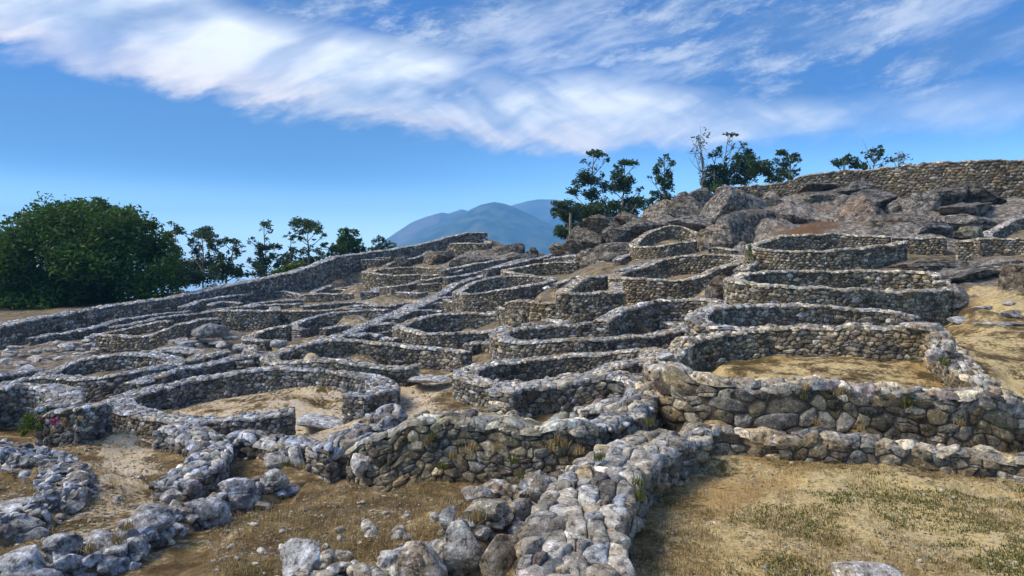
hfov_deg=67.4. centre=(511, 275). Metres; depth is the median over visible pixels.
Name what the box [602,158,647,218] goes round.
eucalyptus tree
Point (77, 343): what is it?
loose rock
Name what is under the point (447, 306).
wall fragment
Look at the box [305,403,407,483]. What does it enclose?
rubble wall
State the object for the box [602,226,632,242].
granite outcrop
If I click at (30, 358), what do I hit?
loose rock
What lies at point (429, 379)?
boulder
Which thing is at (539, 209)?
hill
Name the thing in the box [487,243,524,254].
granite outcrop
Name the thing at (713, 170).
eucalyptus tree
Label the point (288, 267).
shrub
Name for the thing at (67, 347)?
loose rock
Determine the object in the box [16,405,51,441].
plant
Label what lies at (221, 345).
loose rock
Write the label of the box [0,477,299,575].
rubble wall
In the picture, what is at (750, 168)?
eucalyptus tree
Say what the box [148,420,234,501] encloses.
rubble wall
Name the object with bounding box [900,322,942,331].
boulder
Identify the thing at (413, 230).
hill
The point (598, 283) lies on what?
drystone wall
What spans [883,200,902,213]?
granite outcrop
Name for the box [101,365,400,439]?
house ruin
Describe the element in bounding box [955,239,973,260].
drystone wall
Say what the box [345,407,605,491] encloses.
rubble wall
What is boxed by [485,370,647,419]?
house ruin
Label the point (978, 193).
granite outcrop
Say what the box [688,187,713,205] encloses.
granite outcrop
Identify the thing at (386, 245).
shrub
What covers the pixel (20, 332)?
enclosure wall
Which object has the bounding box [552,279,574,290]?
wall fragment
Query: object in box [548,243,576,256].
granite outcrop
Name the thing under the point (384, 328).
house ruin
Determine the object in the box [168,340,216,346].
loose rock
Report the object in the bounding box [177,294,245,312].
drystone wall
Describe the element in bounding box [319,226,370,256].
round tree
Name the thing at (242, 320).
house ruin
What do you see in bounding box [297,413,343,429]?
boulder
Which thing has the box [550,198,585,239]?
eucalyptus tree
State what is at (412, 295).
wall fragment
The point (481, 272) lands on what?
wall fragment
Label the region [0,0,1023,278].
sky
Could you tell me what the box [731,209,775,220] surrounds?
granite outcrop
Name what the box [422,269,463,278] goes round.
wall fragment
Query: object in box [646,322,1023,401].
yard wall
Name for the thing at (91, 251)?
broadleaf tree
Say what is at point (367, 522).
stone
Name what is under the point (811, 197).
granite outcrop
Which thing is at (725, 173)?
eucalyptus tree
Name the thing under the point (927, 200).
granite outcrop
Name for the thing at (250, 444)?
rubble wall
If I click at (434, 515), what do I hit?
stone
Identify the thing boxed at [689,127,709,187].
eucalyptus tree
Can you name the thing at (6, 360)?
loose rock
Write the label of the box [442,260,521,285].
drystone wall
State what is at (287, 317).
drystone wall
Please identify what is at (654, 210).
granite outcrop
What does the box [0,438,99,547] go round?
rubble wall
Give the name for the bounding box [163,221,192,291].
eucalyptus tree
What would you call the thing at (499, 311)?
wall fragment
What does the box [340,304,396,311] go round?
drystone wall
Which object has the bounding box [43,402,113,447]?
drystone wall
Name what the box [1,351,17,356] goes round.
loose rock
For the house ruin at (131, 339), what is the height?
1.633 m
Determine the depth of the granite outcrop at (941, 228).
30.98 m
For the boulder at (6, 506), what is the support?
on the ground at (996, 352)
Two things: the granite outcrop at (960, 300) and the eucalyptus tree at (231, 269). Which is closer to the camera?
the granite outcrop at (960, 300)
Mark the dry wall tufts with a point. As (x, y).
(477, 514)
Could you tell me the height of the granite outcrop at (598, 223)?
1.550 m
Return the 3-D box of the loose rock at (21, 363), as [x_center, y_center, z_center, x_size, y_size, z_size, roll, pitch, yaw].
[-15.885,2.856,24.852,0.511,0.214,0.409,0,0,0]
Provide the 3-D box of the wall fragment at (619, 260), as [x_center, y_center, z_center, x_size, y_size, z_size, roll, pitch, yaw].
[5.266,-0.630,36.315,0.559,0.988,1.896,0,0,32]
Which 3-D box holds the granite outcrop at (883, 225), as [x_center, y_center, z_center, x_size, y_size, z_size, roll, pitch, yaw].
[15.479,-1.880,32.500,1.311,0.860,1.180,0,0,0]
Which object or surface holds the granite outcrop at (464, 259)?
on the ground at (996, 352)
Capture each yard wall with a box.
[641,360,1023,452]
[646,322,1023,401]
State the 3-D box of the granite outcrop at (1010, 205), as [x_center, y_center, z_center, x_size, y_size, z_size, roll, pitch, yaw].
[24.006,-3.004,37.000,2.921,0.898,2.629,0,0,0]
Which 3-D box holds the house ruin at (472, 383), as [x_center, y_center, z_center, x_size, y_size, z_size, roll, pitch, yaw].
[1.039,2.224,16.296,4.660,1.354,3.589,0,0,0]
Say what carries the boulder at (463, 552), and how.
on the ground at (996, 352)
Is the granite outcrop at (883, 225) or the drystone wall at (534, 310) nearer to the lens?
the drystone wall at (534, 310)
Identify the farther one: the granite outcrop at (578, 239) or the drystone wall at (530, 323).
the granite outcrop at (578, 239)
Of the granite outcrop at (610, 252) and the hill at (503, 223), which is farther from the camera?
the hill at (503, 223)
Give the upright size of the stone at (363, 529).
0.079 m
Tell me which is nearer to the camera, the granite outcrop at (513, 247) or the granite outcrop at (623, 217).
the granite outcrop at (623, 217)
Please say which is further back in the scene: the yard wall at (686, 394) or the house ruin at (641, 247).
the house ruin at (641, 247)
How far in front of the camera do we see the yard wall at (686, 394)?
11.00 m
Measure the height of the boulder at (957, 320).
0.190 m
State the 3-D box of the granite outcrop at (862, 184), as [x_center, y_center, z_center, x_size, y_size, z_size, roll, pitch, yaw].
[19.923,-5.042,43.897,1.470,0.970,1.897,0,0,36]
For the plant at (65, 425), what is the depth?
12.69 m
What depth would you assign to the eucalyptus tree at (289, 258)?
61.54 m
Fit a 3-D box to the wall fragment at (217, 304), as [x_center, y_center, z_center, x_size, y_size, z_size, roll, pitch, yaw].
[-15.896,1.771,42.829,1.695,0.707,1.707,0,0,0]
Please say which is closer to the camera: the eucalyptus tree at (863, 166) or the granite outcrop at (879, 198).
the granite outcrop at (879, 198)
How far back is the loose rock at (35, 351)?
26.04 m
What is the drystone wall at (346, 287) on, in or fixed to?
on the ground at (996, 352)
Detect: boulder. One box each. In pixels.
[0,496,32,514]
[0,545,44,573]
[41,533,83,554]
[87,529,128,556]
[124,503,174,532]
[160,488,182,503]
[199,497,232,527]
[218,477,255,497]
[262,468,289,490]
[264,452,288,469]
[280,538,320,575]
[288,445,304,469]
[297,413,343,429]
[351,453,371,477]
[394,540,447,575]
[409,376,450,382]
[439,505,455,530]
[442,520,483,575]
[461,486,493,501]
[464,498,506,520]
[479,534,518,575]
[482,479,507,498]
[528,473,551,503]
[574,420,583,443]
[656,352,673,359]
[819,379,840,392]
[830,561,902,575]
[852,382,877,406]
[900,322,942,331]
[925,348,945,362]
[932,390,950,410]
[941,340,955,353]
[947,316,965,323]
[955,400,979,414]
[971,305,992,309]
[971,321,1023,325]
[998,310,1021,317]
[1001,301,1015,305]
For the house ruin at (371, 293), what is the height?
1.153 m
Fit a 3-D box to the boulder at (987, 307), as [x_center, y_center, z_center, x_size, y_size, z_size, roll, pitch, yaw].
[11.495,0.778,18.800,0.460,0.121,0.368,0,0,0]
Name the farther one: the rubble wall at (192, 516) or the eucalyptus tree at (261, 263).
the eucalyptus tree at (261, 263)
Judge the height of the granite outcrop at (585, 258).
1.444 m
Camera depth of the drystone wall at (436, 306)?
34.24 m
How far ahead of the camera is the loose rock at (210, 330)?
26.46 m
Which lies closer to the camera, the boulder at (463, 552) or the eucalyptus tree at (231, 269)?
the boulder at (463, 552)
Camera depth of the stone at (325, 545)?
7.10 m
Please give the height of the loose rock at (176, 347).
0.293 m
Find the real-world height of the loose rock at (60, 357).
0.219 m
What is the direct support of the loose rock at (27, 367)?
on the ground at (996, 352)
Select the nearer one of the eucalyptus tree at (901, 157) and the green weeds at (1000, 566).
the green weeds at (1000, 566)
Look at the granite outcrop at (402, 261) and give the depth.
55.48 m
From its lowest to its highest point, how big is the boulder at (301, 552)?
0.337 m
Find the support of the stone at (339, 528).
on the ground at (996, 352)
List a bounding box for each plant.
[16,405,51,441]
[39,416,60,435]
[61,415,82,435]
[743,242,752,263]
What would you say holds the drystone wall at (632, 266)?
on the ground at (996, 352)
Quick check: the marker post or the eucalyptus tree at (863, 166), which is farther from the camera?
the eucalyptus tree at (863, 166)
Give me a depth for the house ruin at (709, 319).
17.72 m
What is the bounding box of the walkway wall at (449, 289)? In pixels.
[290,274,482,346]
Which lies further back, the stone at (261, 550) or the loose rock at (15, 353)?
the loose rock at (15, 353)
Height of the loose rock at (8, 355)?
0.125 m
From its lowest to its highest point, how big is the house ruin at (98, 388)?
1.592 m
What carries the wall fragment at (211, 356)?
on the ground at (996, 352)
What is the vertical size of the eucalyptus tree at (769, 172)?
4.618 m
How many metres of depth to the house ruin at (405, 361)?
20.59 m
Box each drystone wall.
[0,369,50,382]
[0,375,39,384]
[28,310,191,345]
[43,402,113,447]
[109,310,214,330]
[124,353,262,391]
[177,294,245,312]
[206,299,303,310]
[280,307,361,324]
[299,301,410,309]
[300,293,353,302]
[313,289,344,292]
[320,324,352,336]
[334,283,361,288]
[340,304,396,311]
[361,259,381,269]
[374,257,390,264]
[384,255,423,267]
[417,282,441,291]
[429,302,494,312]
[439,259,506,276]
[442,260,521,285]
[504,299,555,326]
[522,322,539,325]
[541,318,571,324]
[570,274,608,291]
[614,260,656,272]
[708,247,737,254]
[890,236,947,255]
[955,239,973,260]
[973,237,1023,257]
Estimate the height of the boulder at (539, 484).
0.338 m
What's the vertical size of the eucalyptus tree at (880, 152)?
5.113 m
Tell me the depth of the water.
13680.22 m
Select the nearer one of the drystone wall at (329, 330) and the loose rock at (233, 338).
the loose rock at (233, 338)
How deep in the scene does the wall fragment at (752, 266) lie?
24.99 m
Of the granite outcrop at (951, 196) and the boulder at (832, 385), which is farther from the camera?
the granite outcrop at (951, 196)
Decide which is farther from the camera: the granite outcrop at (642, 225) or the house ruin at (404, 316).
the granite outcrop at (642, 225)
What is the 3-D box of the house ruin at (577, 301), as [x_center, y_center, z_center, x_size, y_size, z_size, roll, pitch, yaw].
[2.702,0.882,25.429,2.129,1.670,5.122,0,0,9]
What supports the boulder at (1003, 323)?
on the ground at (996, 352)
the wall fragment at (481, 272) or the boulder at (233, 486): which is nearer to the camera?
the boulder at (233, 486)
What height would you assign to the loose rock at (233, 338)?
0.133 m
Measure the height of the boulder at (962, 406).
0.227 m
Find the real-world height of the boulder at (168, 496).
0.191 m
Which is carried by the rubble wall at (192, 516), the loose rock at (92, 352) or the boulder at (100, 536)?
the boulder at (100, 536)
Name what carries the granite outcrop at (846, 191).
on the granite outcrop at (811, 197)
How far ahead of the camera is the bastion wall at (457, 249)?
58.85 m
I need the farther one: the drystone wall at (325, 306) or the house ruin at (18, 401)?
the drystone wall at (325, 306)
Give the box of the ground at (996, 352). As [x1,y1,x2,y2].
[0,190,1023,575]
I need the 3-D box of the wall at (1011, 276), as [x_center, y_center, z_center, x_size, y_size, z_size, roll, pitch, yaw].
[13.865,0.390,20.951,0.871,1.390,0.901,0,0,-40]
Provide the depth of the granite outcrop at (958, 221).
33.10 m
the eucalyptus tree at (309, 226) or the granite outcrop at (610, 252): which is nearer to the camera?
the granite outcrop at (610, 252)
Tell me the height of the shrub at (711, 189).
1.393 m
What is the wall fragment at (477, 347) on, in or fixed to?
on the ground at (996, 352)
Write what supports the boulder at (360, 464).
on the rubble wall at (403, 454)
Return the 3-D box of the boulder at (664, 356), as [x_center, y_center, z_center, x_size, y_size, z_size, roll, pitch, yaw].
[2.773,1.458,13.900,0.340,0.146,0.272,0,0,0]
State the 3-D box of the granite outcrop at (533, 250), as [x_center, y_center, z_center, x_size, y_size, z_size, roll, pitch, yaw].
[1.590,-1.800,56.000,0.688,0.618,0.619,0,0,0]
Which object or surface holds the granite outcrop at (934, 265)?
on the ground at (996, 352)
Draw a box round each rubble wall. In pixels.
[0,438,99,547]
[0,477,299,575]
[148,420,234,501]
[225,429,318,466]
[287,469,564,575]
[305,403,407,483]
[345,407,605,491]
[588,390,659,444]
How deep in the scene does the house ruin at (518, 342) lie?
19.16 m
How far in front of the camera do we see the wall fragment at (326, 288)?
50.63 m
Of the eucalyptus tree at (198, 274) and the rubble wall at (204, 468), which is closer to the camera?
the rubble wall at (204, 468)
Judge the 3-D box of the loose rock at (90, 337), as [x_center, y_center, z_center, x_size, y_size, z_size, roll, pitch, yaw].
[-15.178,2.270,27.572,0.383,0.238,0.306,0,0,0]
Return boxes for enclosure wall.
[0,232,487,349]
[715,159,1023,198]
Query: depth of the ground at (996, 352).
9.84 m
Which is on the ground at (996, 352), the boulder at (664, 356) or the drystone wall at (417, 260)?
the drystone wall at (417, 260)
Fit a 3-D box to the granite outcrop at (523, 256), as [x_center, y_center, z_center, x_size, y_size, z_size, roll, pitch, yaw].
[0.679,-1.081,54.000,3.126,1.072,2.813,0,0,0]
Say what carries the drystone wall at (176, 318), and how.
on the ground at (996, 352)
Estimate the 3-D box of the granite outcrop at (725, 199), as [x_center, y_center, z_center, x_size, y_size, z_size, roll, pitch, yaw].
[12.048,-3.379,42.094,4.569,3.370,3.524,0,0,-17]
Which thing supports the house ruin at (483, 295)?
on the ground at (996, 352)
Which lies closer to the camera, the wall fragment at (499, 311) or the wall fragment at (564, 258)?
the wall fragment at (499, 311)
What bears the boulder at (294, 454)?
on the ground at (996, 352)
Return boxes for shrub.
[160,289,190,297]
[271,260,305,273]
[381,242,396,249]
[705,184,721,192]
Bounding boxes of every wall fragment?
[132,349,190,358]
[187,351,230,364]
[206,301,243,309]
[236,345,258,369]
[241,303,301,309]
[310,285,333,293]
[348,332,384,340]
[379,336,401,342]
[395,291,427,298]
[407,296,451,309]
[418,276,446,283]
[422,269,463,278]
[443,299,452,312]
[462,341,489,355]
[478,258,524,274]
[482,254,553,277]
[495,306,526,326]
[543,255,575,262]
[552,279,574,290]
[612,254,630,265]
[733,261,758,272]
[932,277,951,288]
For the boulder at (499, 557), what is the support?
on the ground at (996, 352)
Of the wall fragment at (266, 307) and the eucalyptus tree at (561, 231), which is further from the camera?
the eucalyptus tree at (561, 231)
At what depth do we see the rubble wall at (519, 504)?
6.88 m
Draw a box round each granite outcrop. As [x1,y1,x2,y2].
[393,256,411,266]
[422,250,454,264]
[448,253,493,267]
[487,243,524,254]
[502,253,538,261]
[529,247,537,253]
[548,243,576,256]
[562,225,604,253]
[575,248,596,268]
[578,214,632,233]
[593,242,628,261]
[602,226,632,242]
[613,211,649,234]
[623,220,663,231]
[640,199,669,220]
[663,215,713,230]
[664,192,703,217]
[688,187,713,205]
[696,224,737,251]
[700,184,767,223]
[705,275,726,299]
[716,212,758,245]
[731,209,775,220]
[763,197,812,205]
[775,211,820,224]
[792,191,840,202]
[798,181,836,192]
[818,187,859,195]
[830,195,885,221]
[836,189,897,207]
[848,180,875,190]
[871,214,934,224]
[871,221,890,229]
[882,258,980,272]
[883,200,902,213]
[900,190,941,211]
[917,223,953,234]
[930,187,968,205]
[932,214,997,230]
[936,202,992,216]
[947,267,1000,281]
[947,283,968,310]
[952,226,983,239]
[953,181,1007,204]
[969,259,1023,268]
[995,204,1023,206]
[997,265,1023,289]
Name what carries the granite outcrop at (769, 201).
on the ground at (996, 352)
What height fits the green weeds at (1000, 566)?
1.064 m
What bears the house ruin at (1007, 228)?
on the ground at (996, 352)
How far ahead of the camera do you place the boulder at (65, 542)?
6.94 m
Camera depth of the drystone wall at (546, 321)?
22.67 m
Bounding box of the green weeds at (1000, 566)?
[0,354,1023,575]
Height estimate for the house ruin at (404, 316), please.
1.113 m
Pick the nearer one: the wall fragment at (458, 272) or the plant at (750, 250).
the plant at (750, 250)
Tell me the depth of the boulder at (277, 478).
9.39 m
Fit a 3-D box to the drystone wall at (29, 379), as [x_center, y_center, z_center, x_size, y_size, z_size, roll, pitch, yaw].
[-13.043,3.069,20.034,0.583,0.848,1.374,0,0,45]
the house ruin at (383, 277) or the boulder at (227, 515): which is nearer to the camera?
the boulder at (227, 515)
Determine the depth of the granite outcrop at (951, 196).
38.05 m
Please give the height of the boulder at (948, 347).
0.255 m
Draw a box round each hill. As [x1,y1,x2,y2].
[373,209,466,250]
[396,202,565,254]
[511,199,614,226]
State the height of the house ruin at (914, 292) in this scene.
1.786 m
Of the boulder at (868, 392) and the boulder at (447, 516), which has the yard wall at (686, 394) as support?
the boulder at (868, 392)
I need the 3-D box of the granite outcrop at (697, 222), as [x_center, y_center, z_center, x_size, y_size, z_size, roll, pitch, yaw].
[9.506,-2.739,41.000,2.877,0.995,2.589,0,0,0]
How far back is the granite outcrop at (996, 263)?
24.68 m
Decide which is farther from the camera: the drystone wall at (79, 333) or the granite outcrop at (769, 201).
the granite outcrop at (769, 201)
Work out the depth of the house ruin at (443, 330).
26.20 m
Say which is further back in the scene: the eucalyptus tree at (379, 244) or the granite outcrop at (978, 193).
the eucalyptus tree at (379, 244)
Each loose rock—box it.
[0,358,13,363]
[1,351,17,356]
[2,353,14,356]
[6,345,23,348]
[13,361,29,365]
[19,364,35,369]
[27,349,41,354]
[27,357,42,360]
[54,355,67,359]
[57,343,74,346]
[59,345,76,350]
[68,342,82,345]
[72,352,85,354]
[75,348,86,351]
[82,339,92,342]
[82,343,91,347]
[84,336,94,339]
[84,350,98,353]
[85,342,96,350]
[157,346,197,349]
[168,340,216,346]
[184,351,197,354]
[191,323,230,337]
[195,343,202,347]
[208,340,227,344]
[216,343,230,347]
[226,336,238,339]
[232,344,245,352]
[270,339,287,347]
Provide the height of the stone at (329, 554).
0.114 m
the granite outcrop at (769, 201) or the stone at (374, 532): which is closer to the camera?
the stone at (374, 532)
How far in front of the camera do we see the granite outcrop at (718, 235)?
35.12 m
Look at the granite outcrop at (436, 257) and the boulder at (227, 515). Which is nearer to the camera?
the boulder at (227, 515)
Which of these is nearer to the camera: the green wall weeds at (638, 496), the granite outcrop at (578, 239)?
the green wall weeds at (638, 496)
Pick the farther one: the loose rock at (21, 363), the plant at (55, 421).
the loose rock at (21, 363)
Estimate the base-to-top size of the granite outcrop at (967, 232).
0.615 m
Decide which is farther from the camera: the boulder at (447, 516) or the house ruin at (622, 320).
the house ruin at (622, 320)
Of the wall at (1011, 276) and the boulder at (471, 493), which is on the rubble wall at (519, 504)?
the boulder at (471, 493)
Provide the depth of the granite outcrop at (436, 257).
56.25 m
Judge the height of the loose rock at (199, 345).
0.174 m
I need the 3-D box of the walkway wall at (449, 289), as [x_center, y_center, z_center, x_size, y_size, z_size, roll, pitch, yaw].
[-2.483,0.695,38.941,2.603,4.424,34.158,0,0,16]
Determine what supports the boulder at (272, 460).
on the ground at (996, 352)
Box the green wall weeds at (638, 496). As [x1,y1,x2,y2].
[279,304,950,539]
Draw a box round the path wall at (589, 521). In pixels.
[513,428,712,575]
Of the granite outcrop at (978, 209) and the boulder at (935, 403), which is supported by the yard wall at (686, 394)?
the boulder at (935, 403)
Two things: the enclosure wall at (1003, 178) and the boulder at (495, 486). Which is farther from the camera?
the enclosure wall at (1003, 178)
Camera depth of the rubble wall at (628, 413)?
10.82 m
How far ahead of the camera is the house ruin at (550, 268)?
39.14 m
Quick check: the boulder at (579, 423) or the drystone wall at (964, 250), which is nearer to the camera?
the boulder at (579, 423)
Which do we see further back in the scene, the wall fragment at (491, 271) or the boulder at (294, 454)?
the wall fragment at (491, 271)
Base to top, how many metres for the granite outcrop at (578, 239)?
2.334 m
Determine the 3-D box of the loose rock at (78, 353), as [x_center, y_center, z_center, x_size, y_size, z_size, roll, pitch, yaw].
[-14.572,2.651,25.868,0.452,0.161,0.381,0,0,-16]
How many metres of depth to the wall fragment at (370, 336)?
25.04 m
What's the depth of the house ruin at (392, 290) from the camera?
44.44 m
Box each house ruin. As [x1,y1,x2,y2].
[0,382,85,445]
[33,352,188,402]
[90,317,221,353]
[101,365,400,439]
[213,306,280,331]
[241,325,291,352]
[246,291,302,303]
[260,337,472,386]
[289,308,390,338]
[360,288,379,299]
[362,266,442,290]
[371,322,399,336]
[374,279,423,295]
[389,309,441,322]
[392,311,515,349]
[451,346,664,406]
[452,275,557,312]
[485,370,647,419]
[488,321,684,359]
[500,261,580,275]
[555,277,624,323]
[592,297,726,336]
[608,253,744,304]
[629,225,697,260]
[684,302,920,359]
[723,269,958,325]
[744,232,907,270]
[982,215,1023,237]
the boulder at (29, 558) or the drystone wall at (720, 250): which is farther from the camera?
the drystone wall at (720, 250)
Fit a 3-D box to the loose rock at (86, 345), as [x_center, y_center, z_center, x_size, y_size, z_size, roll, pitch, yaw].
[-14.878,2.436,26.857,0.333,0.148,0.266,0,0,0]
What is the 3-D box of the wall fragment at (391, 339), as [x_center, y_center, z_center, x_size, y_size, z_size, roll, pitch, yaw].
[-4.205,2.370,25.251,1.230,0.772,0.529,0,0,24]
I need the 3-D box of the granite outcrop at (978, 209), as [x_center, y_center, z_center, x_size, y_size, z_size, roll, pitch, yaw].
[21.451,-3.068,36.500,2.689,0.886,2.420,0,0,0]
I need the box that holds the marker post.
[569,213,571,233]
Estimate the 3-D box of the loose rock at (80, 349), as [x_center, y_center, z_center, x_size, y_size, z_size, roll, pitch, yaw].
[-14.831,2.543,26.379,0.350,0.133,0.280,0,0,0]
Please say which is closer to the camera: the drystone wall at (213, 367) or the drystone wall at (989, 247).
the drystone wall at (213, 367)
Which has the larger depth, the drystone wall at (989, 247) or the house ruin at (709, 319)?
the drystone wall at (989, 247)
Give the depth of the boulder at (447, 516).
6.70 m
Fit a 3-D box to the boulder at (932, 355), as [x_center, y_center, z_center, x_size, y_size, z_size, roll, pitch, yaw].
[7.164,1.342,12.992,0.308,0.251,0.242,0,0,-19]
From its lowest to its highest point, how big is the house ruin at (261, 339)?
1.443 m
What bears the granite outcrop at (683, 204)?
on the ground at (996, 352)
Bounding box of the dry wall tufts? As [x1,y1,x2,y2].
[77,374,974,554]
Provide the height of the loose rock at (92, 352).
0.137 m
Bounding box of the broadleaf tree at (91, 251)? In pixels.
[0,191,189,309]
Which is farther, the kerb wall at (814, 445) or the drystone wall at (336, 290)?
the drystone wall at (336, 290)
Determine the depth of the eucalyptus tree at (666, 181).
54.90 m
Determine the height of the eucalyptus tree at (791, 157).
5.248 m
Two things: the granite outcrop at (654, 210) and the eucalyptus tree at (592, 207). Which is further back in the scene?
the eucalyptus tree at (592, 207)
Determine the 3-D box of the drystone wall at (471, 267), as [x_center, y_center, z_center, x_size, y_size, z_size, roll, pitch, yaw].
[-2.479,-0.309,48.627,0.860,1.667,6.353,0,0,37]
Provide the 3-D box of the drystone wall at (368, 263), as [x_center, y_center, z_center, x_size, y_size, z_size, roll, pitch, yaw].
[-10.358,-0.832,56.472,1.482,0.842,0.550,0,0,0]
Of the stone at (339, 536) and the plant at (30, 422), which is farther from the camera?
the plant at (30, 422)
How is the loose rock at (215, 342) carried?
on the ground at (996, 352)
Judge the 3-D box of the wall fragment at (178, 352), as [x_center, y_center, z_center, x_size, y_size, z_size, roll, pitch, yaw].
[-11.736,2.783,24.726,2.904,0.805,0.894,0,0,-31]
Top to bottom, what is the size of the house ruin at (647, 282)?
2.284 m
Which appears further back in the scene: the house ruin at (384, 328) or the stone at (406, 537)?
the house ruin at (384, 328)
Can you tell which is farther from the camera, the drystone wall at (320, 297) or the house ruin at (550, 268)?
the drystone wall at (320, 297)
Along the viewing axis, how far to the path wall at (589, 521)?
6.86 m
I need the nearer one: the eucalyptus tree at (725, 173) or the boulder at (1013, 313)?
the boulder at (1013, 313)
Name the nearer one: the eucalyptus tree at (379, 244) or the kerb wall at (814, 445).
the kerb wall at (814, 445)
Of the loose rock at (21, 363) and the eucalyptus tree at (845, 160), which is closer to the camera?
the loose rock at (21, 363)
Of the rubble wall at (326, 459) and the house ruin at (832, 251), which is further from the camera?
the house ruin at (832, 251)
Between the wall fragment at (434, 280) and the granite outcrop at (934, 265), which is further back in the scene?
the wall fragment at (434, 280)
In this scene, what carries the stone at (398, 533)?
on the ground at (996, 352)
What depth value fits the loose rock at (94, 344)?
26.91 m
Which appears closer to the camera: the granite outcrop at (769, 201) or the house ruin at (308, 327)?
the house ruin at (308, 327)
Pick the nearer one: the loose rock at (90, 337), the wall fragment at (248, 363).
the wall fragment at (248, 363)
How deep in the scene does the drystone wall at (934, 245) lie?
27.53 m
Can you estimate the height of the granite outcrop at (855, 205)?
3.016 m
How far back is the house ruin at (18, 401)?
15.99 m
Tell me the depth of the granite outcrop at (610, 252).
37.26 m
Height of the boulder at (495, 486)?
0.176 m
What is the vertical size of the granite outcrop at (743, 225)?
2.617 m
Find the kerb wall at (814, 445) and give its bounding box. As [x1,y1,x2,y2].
[680,422,1023,482]
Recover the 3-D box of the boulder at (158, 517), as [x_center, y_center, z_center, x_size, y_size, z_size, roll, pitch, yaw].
[-3.662,2.479,7.700,0.509,0.347,0.407,0,0,0]
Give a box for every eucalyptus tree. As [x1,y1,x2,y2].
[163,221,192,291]
[179,225,224,288]
[214,237,245,283]
[244,219,287,278]
[278,231,302,265]
[288,216,327,265]
[369,235,390,250]
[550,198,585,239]
[565,149,616,224]
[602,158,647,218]
[642,153,675,210]
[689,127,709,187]
[698,145,723,194]
[716,132,747,185]
[730,147,769,185]
[757,157,792,184]
[775,149,802,180]
[830,153,860,169]
[853,159,870,169]
[860,141,896,168]
[891,151,912,166]
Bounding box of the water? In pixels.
[41,279,250,297]
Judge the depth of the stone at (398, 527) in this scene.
7.38 m
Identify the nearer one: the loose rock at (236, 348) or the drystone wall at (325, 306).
the loose rock at (236, 348)
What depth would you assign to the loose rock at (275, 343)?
24.43 m
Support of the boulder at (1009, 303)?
on the ground at (996, 352)
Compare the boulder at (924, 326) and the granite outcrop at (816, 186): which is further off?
the granite outcrop at (816, 186)
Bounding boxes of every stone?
[256,547,266,553]
[320,549,335,563]
[322,543,328,549]
[334,526,343,533]
[335,550,354,560]
[337,534,345,539]
[360,527,369,533]
[361,518,377,529]
[364,529,378,536]
[391,525,404,532]
[391,529,406,540]
[403,534,413,540]
[429,511,439,521]
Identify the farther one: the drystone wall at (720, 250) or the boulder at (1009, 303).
the drystone wall at (720, 250)
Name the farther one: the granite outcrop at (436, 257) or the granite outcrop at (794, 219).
the granite outcrop at (436, 257)
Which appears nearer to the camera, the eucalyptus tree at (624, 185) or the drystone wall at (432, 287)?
the drystone wall at (432, 287)
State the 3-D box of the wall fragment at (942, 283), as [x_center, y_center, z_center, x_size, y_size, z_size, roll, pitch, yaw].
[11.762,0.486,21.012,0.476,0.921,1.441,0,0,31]
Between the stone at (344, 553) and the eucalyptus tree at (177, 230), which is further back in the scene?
the eucalyptus tree at (177, 230)
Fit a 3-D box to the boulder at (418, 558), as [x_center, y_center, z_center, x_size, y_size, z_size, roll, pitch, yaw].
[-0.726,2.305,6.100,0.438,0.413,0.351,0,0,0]
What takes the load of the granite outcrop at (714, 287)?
on the ground at (996, 352)
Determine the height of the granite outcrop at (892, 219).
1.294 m
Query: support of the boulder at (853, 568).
on the ground at (996, 352)
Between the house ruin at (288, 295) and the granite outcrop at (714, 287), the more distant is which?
the house ruin at (288, 295)
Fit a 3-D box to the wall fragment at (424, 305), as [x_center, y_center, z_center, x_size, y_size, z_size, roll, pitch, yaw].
[-3.768,1.596,33.485,1.172,1.383,5.215,0,0,24]
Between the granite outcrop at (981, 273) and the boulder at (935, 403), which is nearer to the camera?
the boulder at (935, 403)
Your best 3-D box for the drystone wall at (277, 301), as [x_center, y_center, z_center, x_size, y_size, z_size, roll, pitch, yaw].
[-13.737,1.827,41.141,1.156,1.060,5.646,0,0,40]
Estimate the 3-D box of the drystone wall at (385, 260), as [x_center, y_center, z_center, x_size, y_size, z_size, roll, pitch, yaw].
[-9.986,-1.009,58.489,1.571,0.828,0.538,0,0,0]
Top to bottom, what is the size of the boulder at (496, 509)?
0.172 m
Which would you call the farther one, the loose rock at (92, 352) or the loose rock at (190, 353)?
the loose rock at (92, 352)
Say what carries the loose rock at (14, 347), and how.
on the ground at (996, 352)
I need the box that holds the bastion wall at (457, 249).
[447,240,491,255]
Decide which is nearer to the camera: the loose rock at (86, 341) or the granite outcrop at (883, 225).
the loose rock at (86, 341)

